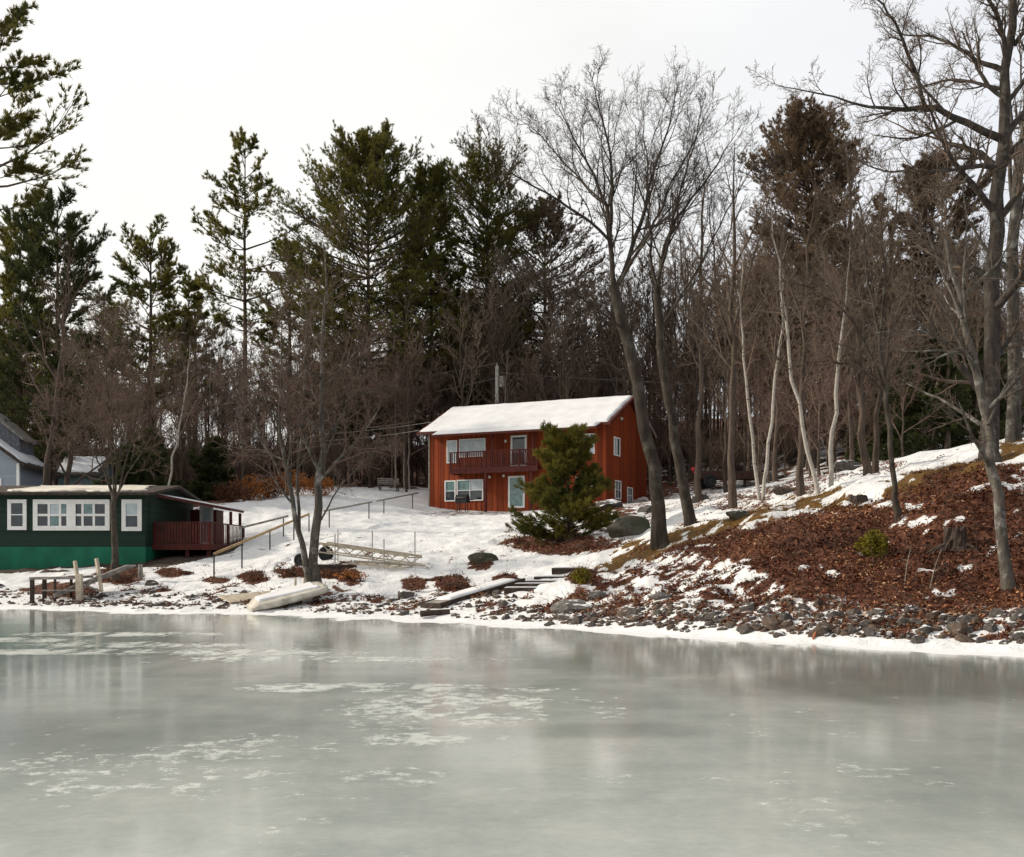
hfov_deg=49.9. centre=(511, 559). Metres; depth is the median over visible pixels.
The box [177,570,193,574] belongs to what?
leaf clump
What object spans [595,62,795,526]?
bare maple
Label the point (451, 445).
window
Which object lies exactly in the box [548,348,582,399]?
sapling
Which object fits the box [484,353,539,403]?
sapling
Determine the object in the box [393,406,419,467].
sapling
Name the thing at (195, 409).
sapling
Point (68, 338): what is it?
white pine
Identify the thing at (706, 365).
bare tree
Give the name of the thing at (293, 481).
shrub
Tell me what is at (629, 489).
window
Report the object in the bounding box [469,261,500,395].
bare tree
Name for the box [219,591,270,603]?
plywood sheet
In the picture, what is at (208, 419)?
bare tree
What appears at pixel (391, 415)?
sapling
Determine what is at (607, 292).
bare tree
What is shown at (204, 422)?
sapling
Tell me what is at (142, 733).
ice
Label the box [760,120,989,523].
bare tree
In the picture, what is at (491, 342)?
bare tree
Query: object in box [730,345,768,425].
sapling
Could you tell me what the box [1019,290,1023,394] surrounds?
sapling
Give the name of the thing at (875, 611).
rock
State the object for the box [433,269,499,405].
bare tree
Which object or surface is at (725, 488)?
bare tree
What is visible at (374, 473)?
bare shrub
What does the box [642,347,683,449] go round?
sapling
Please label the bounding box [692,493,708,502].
rock
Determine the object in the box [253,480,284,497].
shrub
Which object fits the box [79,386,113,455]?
sapling
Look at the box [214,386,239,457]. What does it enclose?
sapling
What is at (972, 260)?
bare tree
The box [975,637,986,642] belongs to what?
rock
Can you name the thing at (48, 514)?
window
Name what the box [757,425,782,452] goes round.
bare shrub
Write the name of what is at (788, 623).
rock
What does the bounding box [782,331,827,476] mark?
sapling
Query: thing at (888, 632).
rock
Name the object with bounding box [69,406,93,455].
sapling
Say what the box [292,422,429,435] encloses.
power line
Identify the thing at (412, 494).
handrail
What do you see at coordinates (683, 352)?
bare tree
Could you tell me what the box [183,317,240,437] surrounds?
bare tree
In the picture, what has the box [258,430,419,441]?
power line
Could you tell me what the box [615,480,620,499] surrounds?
window
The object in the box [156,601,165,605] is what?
rock
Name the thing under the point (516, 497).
door
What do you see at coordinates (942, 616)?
rock
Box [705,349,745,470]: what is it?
sapling
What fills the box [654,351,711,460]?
sapling
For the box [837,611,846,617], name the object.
rock
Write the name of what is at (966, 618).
rock
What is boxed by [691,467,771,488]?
utility trailer
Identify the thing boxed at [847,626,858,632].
rock
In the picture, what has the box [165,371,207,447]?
sapling
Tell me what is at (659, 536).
bare maple
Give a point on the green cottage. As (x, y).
(44, 526)
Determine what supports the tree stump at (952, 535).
on the ground at (400, 521)
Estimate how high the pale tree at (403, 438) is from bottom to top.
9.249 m
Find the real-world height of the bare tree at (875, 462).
10.642 m
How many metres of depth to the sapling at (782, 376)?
66.09 m
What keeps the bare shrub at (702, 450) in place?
on the ground at (400, 521)
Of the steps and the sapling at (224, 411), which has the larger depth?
the sapling at (224, 411)
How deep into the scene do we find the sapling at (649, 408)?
81.91 m
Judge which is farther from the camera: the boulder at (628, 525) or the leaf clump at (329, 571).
the boulder at (628, 525)
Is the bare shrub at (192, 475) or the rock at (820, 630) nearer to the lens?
the rock at (820, 630)
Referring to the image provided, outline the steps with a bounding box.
[504,567,584,593]
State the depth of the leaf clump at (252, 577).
39.22 m
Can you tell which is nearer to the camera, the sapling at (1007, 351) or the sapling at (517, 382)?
the sapling at (1007, 351)
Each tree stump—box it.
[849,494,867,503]
[926,526,975,554]
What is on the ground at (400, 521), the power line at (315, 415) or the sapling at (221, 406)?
the sapling at (221, 406)
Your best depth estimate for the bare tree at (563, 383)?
81.48 m
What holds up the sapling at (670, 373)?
on the ground at (400, 521)
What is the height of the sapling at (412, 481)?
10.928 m
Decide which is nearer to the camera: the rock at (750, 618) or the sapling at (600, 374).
the rock at (750, 618)
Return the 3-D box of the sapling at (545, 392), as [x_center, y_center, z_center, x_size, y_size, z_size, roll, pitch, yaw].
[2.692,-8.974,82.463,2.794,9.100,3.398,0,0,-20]
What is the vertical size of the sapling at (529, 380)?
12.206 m
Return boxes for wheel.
[294,553,301,565]
[318,546,333,560]
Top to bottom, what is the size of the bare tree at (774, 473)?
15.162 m
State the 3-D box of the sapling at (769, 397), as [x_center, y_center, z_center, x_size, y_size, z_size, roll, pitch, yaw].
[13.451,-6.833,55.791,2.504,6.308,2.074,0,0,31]
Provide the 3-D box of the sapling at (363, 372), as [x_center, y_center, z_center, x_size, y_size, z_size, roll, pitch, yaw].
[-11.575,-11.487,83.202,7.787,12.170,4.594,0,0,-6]
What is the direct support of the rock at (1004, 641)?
on the ground at (400, 521)
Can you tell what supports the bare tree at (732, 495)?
on the ground at (400, 521)
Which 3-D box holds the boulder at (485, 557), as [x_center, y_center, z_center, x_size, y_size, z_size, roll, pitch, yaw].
[-1.071,0.034,40.502,1.159,0.646,0.872,0,0,0]
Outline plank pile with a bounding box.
[318,564,356,571]
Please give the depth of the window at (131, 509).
47.93 m
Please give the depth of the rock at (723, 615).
23.78 m
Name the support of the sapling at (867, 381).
on the ground at (400, 521)
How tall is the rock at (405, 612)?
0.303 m
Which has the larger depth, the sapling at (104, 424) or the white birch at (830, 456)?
the sapling at (104, 424)
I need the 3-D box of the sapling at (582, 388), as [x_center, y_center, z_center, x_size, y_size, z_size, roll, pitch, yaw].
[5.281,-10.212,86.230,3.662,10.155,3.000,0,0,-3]
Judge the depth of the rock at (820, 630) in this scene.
21.41 m
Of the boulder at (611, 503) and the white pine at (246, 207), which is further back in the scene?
the white pine at (246, 207)
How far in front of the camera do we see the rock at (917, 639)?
20.11 m
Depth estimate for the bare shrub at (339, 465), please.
81.05 m
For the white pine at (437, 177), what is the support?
on the ground at (400, 521)
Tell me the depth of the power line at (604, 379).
82.50 m
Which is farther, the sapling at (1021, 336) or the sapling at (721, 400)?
the sapling at (721, 400)
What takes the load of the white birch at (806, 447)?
on the ground at (400, 521)
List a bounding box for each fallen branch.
[901,537,912,580]
[930,546,947,588]
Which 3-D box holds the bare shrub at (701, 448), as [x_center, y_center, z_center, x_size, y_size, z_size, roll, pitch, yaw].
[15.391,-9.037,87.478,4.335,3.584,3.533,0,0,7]
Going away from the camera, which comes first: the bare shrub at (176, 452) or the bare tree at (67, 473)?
the bare tree at (67, 473)
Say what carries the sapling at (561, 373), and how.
on the ground at (400, 521)
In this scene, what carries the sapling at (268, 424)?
on the ground at (400, 521)
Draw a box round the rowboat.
[246,581,328,610]
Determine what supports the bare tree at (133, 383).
on the ground at (400, 521)
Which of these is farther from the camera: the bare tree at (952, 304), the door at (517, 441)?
the door at (517, 441)
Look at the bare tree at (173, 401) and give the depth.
99.02 m
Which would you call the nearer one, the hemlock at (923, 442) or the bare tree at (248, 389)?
the hemlock at (923, 442)
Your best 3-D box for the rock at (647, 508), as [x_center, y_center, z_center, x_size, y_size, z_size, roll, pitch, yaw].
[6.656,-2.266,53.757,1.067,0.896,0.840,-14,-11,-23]
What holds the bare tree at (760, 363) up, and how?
on the ground at (400, 521)
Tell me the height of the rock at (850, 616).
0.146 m
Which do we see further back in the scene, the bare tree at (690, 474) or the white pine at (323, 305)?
the white pine at (323, 305)
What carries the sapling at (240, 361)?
on the ground at (400, 521)
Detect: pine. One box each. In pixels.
[0,0,91,211]
[0,180,151,484]
[0,209,77,454]
[0,303,32,374]
[1,312,79,418]
[64,328,118,448]
[71,305,146,442]
[81,212,199,482]
[143,270,221,440]
[154,280,250,441]
[189,126,324,442]
[240,237,327,478]
[260,117,476,484]
[293,245,359,474]
[358,157,499,429]
[393,125,562,406]
[458,190,650,401]
[504,419,622,545]
[875,146,1003,434]
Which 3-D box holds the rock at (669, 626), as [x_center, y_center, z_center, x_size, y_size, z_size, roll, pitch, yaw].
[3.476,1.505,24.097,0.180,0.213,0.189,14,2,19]
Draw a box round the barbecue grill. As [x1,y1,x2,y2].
[455,494,472,511]
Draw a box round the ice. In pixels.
[0,607,1023,856]
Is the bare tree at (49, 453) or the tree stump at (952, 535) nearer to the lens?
the tree stump at (952, 535)
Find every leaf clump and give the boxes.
[103,569,144,581]
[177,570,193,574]
[233,572,273,581]
[274,565,303,575]
[320,568,346,576]
[332,570,368,579]
[436,581,469,590]
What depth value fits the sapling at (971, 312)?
64.66 m
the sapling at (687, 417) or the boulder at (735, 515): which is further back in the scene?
the sapling at (687, 417)
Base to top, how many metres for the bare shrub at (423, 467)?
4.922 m
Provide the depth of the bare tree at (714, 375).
88.67 m
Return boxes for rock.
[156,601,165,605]
[399,610,408,614]
[492,590,501,594]
[501,614,509,619]
[544,621,554,625]
[557,613,569,619]
[570,616,582,623]
[575,613,584,619]
[584,612,598,617]
[587,622,594,626]
[616,606,631,616]
[626,608,640,615]
[637,505,651,512]
[645,620,652,624]
[653,609,661,614]
[666,624,675,629]
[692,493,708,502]
[693,614,705,621]
[702,607,711,612]
[703,610,723,621]
[704,621,714,625]
[712,615,721,623]
[719,613,729,617]
[724,621,735,626]
[733,609,749,615]
[738,602,755,610]
[739,625,752,634]
[748,615,756,620]
[749,623,759,628]
[757,455,765,463]
[757,605,770,612]
[762,615,779,625]
[765,623,778,630]
[773,631,784,637]
[779,612,791,622]
[781,619,793,626]
[798,603,809,610]
[799,609,810,615]
[808,626,826,636]
[824,623,836,631]
[826,612,837,616]
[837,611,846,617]
[845,608,861,614]
[845,615,854,619]
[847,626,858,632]
[859,620,871,627]
[864,628,875,636]
[867,608,885,616]
[869,615,884,624]
[881,624,891,628]
[885,631,892,637]
[896,617,909,627]
[904,605,918,612]
[906,633,913,639]
[909,618,923,626]
[910,635,924,643]
[915,625,932,634]
[926,612,937,619]
[932,625,942,630]
[936,634,945,638]
[938,613,950,620]
[944,621,957,628]
[946,617,955,623]
[948,623,967,635]
[954,633,975,642]
[957,615,973,625]
[967,626,973,633]
[972,617,983,624]
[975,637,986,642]
[983,622,997,632]
[988,608,1003,617]
[999,639,1007,643]
[1003,621,1016,627]
[1009,608,1023,621]
[1010,631,1023,639]
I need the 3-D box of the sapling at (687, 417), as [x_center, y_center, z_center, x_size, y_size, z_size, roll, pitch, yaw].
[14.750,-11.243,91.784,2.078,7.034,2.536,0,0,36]
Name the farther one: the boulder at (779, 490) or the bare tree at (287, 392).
the bare tree at (287, 392)
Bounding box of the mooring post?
[138,564,142,579]
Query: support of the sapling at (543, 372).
on the ground at (400, 521)
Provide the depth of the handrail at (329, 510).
58.86 m
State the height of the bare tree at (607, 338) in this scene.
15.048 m
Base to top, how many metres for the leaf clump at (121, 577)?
0.562 m
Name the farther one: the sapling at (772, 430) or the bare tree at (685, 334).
the bare tree at (685, 334)
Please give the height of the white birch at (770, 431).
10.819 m
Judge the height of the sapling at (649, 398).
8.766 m
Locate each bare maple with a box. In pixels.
[458,44,742,548]
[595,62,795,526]
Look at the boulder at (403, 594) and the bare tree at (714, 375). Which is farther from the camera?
the bare tree at (714, 375)
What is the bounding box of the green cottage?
[0,485,244,569]
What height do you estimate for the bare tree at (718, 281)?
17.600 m
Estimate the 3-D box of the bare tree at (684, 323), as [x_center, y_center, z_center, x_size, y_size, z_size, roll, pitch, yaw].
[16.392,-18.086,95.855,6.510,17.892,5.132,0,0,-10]
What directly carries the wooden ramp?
on the ground at (400, 521)
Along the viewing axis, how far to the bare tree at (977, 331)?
59.32 m
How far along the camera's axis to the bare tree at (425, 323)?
84.22 m
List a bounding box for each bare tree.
[0,225,132,484]
[0,327,29,417]
[18,280,207,579]
[23,351,43,432]
[36,346,142,484]
[47,303,109,428]
[117,341,141,445]
[131,359,164,424]
[158,349,190,478]
[162,297,221,484]
[181,299,228,436]
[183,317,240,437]
[194,313,241,475]
[196,206,424,582]
[197,333,236,465]
[210,368,235,448]
[233,358,257,426]
[257,357,284,477]
[269,349,307,480]
[272,313,316,488]
[359,323,401,483]
[383,273,442,476]
[425,331,469,417]
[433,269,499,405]
[444,236,524,403]
[450,276,516,404]
[457,249,518,404]
[457,323,518,400]
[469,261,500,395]
[473,278,527,403]
[474,261,533,402]
[507,274,560,349]
[512,271,583,400]
[514,332,543,401]
[522,270,594,398]
[529,304,603,400]
[536,255,573,400]
[549,263,609,382]
[550,320,584,398]
[554,297,602,398]
[558,226,656,395]
[561,295,597,344]
[564,307,611,390]
[575,249,644,381]
[576,270,654,396]
[579,288,641,395]
[582,280,649,395]
[589,269,652,395]
[598,275,644,353]
[603,271,658,397]
[620,261,665,415]
[622,222,683,431]
[622,260,686,443]
[629,248,688,476]
[630,229,675,440]
[636,269,676,376]
[637,231,714,430]
[639,232,692,429]
[647,212,731,479]
[655,151,764,501]
[657,280,692,390]
[660,252,728,481]
[661,277,711,451]
[663,242,724,434]
[672,122,793,508]
[682,289,727,464]
[684,264,726,462]
[696,245,741,435]
[697,325,729,435]
[698,278,754,492]
[704,241,780,480]
[708,260,729,437]
[709,240,769,464]
[711,338,714,430]
[712,285,756,454]
[720,254,778,466]
[721,237,772,433]
[731,216,803,465]
[732,195,821,482]
[741,161,852,496]
[756,250,799,451]
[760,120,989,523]
[800,189,887,459]
[802,128,903,475]
[816,265,865,463]
[822,288,872,459]
[825,259,887,459]
[828,173,961,473]
[833,211,907,434]
[855,161,1023,591]
[861,239,927,435]
[869,222,920,320]
[896,117,976,448]
[924,30,1023,442]
[928,245,974,443]
[933,219,984,316]
[934,208,988,326]
[940,215,1020,439]
[952,229,1005,333]
[977,181,1023,334]
[980,253,1019,390]
[999,258,1022,422]
[1006,238,1023,313]
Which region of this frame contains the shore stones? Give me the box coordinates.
[0,586,1023,642]
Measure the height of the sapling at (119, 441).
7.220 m
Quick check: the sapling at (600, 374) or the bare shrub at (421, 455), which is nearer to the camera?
the sapling at (600, 374)
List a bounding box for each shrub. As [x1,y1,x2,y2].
[26,424,67,480]
[160,422,202,482]
[162,423,214,489]
[162,454,192,482]
[171,444,230,483]
[171,450,197,481]
[195,423,258,476]
[213,479,254,502]
[225,446,263,480]
[226,424,302,482]
[226,440,280,483]
[229,474,274,500]
[235,428,296,480]
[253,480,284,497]
[267,469,311,495]
[283,435,331,477]
[289,425,359,478]
[301,476,334,494]
[313,430,355,484]
[326,431,375,487]
[342,414,416,485]
[346,436,394,487]
[373,434,427,479]
[399,425,427,478]
[401,438,426,477]
[406,434,426,477]
[647,425,668,483]
[651,411,684,464]
[652,421,703,471]
[655,428,688,473]
[678,419,743,470]
[682,426,718,467]
[702,425,738,452]
[703,429,752,470]
[703,431,751,470]
[705,429,757,470]
[736,423,759,449]
[752,410,823,464]
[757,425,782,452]
[760,411,821,461]
[816,414,844,451]
[821,389,866,439]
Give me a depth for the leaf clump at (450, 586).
34.40 m
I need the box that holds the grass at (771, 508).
[565,439,1023,574]
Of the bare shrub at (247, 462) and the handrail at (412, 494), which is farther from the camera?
the bare shrub at (247, 462)
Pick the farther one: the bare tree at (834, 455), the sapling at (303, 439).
the sapling at (303, 439)
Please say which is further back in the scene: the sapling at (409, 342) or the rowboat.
the sapling at (409, 342)
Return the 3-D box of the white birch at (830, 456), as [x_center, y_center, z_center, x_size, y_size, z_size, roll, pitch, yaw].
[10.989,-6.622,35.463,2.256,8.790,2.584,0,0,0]
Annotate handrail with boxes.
[213,513,309,577]
[239,515,288,540]
[323,501,372,526]
[376,492,418,513]
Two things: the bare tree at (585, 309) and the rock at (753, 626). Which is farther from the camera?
the bare tree at (585, 309)
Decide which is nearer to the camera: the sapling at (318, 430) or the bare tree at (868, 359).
the bare tree at (868, 359)
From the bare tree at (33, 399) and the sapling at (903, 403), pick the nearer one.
the sapling at (903, 403)
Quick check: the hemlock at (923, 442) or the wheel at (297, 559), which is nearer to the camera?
the wheel at (297, 559)
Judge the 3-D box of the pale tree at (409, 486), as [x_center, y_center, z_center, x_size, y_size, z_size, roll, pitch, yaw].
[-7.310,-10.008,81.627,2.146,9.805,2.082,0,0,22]
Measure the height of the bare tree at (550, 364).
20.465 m
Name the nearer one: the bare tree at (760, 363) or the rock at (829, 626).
the rock at (829, 626)
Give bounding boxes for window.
[7,499,26,529]
[33,499,109,529]
[121,499,141,530]
[444,480,455,501]
[446,440,456,462]
[457,479,482,500]
[459,438,485,457]
[579,433,594,453]
[614,436,619,456]
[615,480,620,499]
[627,487,632,501]
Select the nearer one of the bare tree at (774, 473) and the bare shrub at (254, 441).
the bare tree at (774, 473)
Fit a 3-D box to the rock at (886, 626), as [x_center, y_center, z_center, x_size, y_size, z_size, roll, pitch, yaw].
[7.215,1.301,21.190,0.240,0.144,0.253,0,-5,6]
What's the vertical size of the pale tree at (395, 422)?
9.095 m
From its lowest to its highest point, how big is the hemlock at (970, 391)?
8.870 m
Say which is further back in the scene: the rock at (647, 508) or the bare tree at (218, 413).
the bare tree at (218, 413)
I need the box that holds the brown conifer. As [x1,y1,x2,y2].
[674,94,914,469]
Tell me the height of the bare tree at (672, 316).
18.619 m
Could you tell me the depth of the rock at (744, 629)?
22.53 m
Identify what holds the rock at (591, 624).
on the ground at (400, 521)
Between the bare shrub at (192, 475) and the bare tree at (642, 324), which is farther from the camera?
the bare tree at (642, 324)
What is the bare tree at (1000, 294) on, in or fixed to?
on the ground at (400, 521)
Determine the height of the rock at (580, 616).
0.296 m
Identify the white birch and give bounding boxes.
[160,335,208,485]
[702,220,794,500]
[712,158,842,494]
[729,213,831,498]
[813,230,877,487]
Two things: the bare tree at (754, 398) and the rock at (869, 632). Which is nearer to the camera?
the rock at (869, 632)
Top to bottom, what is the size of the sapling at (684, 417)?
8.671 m
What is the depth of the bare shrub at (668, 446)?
90.03 m
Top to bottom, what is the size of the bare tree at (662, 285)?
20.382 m
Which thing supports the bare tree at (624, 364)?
on the ground at (400, 521)
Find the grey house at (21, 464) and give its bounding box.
[0,413,52,485]
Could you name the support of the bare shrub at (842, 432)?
on the ground at (400, 521)
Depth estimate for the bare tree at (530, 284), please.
91.62 m
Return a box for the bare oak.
[745,0,1023,461]
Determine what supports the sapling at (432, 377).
on the ground at (400, 521)
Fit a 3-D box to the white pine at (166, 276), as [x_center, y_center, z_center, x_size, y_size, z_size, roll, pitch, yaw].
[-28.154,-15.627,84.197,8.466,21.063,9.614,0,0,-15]
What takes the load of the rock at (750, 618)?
on the ground at (400, 521)
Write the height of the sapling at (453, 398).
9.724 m
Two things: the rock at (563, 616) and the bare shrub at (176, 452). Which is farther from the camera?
the bare shrub at (176, 452)
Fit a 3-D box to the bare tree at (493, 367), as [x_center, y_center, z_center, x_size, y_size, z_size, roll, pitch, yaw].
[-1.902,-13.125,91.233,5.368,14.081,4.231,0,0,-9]
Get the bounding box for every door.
[200,505,212,543]
[508,476,524,507]
[511,435,526,465]
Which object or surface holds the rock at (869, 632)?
on the ground at (400, 521)
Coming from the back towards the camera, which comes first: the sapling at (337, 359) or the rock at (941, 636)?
the sapling at (337, 359)
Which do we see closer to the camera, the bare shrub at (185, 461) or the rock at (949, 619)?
the rock at (949, 619)
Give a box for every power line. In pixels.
[99,378,494,447]
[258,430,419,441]
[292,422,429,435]
[509,373,715,384]
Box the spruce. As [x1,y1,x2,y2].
[839,191,922,388]
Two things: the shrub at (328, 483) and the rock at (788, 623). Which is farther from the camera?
the shrub at (328, 483)
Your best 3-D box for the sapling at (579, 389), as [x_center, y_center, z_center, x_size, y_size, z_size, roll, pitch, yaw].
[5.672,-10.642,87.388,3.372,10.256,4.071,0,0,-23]
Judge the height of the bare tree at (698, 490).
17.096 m
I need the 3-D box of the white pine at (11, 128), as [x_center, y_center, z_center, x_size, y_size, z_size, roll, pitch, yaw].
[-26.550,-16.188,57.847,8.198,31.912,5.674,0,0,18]
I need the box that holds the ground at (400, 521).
[0,407,1023,652]
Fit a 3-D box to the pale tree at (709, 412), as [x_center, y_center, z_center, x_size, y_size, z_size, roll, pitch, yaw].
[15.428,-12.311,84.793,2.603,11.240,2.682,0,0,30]
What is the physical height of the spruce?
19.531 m
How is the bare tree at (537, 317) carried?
on the ground at (400, 521)
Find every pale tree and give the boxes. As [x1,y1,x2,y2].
[196,340,230,485]
[324,361,352,485]
[381,367,408,488]
[392,366,421,488]
[397,359,422,489]
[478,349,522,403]
[697,330,727,467]
[708,338,741,432]
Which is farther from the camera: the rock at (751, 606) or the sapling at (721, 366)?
the sapling at (721, 366)
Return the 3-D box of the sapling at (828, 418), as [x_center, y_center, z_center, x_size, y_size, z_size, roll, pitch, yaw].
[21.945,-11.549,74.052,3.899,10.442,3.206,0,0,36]
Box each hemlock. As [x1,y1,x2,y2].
[90,425,191,489]
[109,444,148,484]
[183,434,248,500]
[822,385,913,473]
[856,333,980,463]
[893,317,1023,449]
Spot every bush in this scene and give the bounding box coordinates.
[569,566,591,583]
[852,528,890,559]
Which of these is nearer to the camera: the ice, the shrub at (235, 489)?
the ice
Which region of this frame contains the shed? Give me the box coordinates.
[51,456,114,484]
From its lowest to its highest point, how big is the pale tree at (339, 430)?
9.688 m
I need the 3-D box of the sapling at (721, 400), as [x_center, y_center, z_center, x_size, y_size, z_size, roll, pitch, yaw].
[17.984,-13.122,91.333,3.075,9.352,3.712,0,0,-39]
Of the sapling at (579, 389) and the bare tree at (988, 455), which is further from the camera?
the sapling at (579, 389)
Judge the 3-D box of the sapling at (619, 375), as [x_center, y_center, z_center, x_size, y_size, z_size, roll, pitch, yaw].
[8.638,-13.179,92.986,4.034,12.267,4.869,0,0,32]
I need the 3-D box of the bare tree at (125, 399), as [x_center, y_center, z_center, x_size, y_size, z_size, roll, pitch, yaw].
[-15.152,-5.085,41.746,7.894,11.708,5.883,0,0,0]
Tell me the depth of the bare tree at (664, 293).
94.30 m
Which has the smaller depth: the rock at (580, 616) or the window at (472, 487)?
the rock at (580, 616)
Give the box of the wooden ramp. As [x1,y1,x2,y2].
[420,578,525,608]
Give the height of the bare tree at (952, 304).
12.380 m
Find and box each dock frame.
[318,530,421,567]
[348,560,425,568]
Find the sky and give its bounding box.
[0,0,1023,447]
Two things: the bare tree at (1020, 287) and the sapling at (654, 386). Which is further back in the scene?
the sapling at (654, 386)
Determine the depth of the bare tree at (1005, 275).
60.47 m
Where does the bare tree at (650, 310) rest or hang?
on the ground at (400, 521)
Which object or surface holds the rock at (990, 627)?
on the ground at (400, 521)
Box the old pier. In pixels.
[29,558,135,602]
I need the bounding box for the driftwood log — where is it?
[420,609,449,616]
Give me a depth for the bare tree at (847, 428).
71.84 m
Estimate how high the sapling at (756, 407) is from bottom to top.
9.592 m
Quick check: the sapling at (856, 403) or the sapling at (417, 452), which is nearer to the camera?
the sapling at (856, 403)
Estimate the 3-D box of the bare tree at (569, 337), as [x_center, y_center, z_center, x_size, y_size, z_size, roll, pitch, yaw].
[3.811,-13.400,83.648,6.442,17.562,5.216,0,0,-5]
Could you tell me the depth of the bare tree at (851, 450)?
56.80 m
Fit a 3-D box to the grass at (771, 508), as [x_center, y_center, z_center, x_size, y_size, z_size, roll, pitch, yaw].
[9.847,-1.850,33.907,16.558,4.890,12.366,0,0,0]
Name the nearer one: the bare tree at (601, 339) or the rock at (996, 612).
the rock at (996, 612)
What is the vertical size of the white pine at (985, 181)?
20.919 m
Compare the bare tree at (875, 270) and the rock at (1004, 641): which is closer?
the rock at (1004, 641)
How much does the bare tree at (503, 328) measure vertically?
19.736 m
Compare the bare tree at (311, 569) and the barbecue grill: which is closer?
the bare tree at (311, 569)
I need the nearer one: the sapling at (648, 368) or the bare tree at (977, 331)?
the bare tree at (977, 331)
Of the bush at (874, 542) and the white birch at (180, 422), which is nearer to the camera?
the bush at (874, 542)
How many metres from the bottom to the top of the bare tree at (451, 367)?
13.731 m
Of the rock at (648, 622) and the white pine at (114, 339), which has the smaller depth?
the rock at (648, 622)
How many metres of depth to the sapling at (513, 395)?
84.49 m
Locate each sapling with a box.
[0,336,42,435]
[34,357,72,484]
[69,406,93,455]
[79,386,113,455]
[89,369,118,453]
[107,404,133,455]
[108,412,129,454]
[122,351,177,439]
[140,357,171,443]
[141,376,168,470]
[147,346,201,484]
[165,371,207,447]
[165,372,202,483]
[166,376,209,454]
[168,357,209,454]
[191,355,240,451]
[193,368,244,450]
[195,398,216,444]
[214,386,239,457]
[219,332,279,480]
[225,394,251,449]
[228,344,272,483]
[248,399,286,480]
[250,375,273,439]
[255,396,285,474]
[261,353,318,483]
[263,366,302,479]
[283,366,312,454]
[285,339,328,480]
[286,392,349,465]
[289,383,318,486]
[302,338,360,443]
[306,327,357,488]
[312,335,390,484]
[318,325,409,485]
[324,333,366,484]
[334,373,362,481]
[337,354,382,435]
[350,353,392,487]
[359,348,425,483]
[360,325,442,484]
[370,335,414,487]
[381,357,425,491]
[383,354,438,486]
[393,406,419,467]
[395,357,430,485]
[411,408,425,484]
[412,337,449,487]
[414,371,447,448]
[424,395,444,458]
[436,368,469,415]
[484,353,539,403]
[493,339,550,403]
[494,372,519,403]
[502,357,532,402]
[507,373,542,401]
[530,344,573,400]
[535,385,557,400]
[542,383,575,400]
[547,345,587,398]
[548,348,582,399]
[555,365,600,398]
[568,352,607,398]
[568,365,598,398]
[576,344,610,397]
[587,340,649,396]
[598,344,637,394]
[620,385,658,445]
[622,343,651,409]
[637,335,692,456]
[640,342,657,445]
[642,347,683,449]
[643,372,664,431]
[647,382,668,461]
[648,335,691,484]
[653,385,684,467]
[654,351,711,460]
[658,371,698,486]
[671,369,698,472]
[675,331,707,431]
[676,389,704,459]
[677,347,704,424]
[687,372,720,467]
[703,359,742,432]
[704,374,722,429]
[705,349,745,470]
[712,330,741,424]
[713,365,760,464]
[715,324,783,485]
[715,344,773,487]
[719,364,758,450]
[722,347,768,453]
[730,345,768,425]
[746,385,775,484]
[750,365,797,483]
[750,393,779,470]
[754,365,798,471]
[755,369,781,465]
[768,295,869,476]
[773,379,797,477]
[780,342,827,454]
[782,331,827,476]
[805,360,854,453]
[807,338,846,464]
[809,362,843,472]
[823,359,883,455]
[838,359,892,462]
[842,300,953,442]
[853,349,897,435]
[864,355,877,432]
[866,316,953,456]
[892,325,933,415]
[951,294,1006,397]
[981,297,1007,381]
[1000,319,1023,429]
[1002,323,1023,432]
[1003,304,1023,398]
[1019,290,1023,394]
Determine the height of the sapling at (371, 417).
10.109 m
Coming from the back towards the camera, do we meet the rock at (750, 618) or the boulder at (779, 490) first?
the boulder at (779, 490)
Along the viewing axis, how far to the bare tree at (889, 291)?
67.49 m
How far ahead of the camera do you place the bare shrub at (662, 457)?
83.54 m
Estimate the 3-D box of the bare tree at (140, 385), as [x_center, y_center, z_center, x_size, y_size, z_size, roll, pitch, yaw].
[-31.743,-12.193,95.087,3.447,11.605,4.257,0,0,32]
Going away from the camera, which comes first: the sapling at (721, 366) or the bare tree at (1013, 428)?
the bare tree at (1013, 428)
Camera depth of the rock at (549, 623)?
26.57 m
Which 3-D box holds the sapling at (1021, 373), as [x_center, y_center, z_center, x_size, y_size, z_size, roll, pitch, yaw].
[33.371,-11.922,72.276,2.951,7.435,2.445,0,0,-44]
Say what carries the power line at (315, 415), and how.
attached to the utility pole
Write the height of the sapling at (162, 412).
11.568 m
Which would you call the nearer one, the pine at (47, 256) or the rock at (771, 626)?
the rock at (771, 626)
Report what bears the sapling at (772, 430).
on the ground at (400, 521)
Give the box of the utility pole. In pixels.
[495,365,504,403]
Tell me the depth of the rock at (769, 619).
22.61 m
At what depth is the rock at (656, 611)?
25.43 m
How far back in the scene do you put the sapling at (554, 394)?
86.33 m
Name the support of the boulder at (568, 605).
on the ground at (400, 521)
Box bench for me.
[377,478,400,490]
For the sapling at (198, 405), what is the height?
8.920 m
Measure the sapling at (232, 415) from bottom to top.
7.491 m
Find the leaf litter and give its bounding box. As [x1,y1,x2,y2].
[24,441,1023,640]
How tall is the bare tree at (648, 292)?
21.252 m
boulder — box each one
[144,580,158,585]
[397,590,414,598]
[468,552,498,564]
[550,599,589,612]
[587,590,607,599]
[595,499,622,509]
[606,515,650,537]
[648,592,671,599]
[726,510,748,520]
[760,472,783,479]
[772,487,795,494]
[833,460,860,472]
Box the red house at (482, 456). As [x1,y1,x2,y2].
[417,395,656,511]
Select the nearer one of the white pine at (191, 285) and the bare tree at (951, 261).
the bare tree at (951, 261)

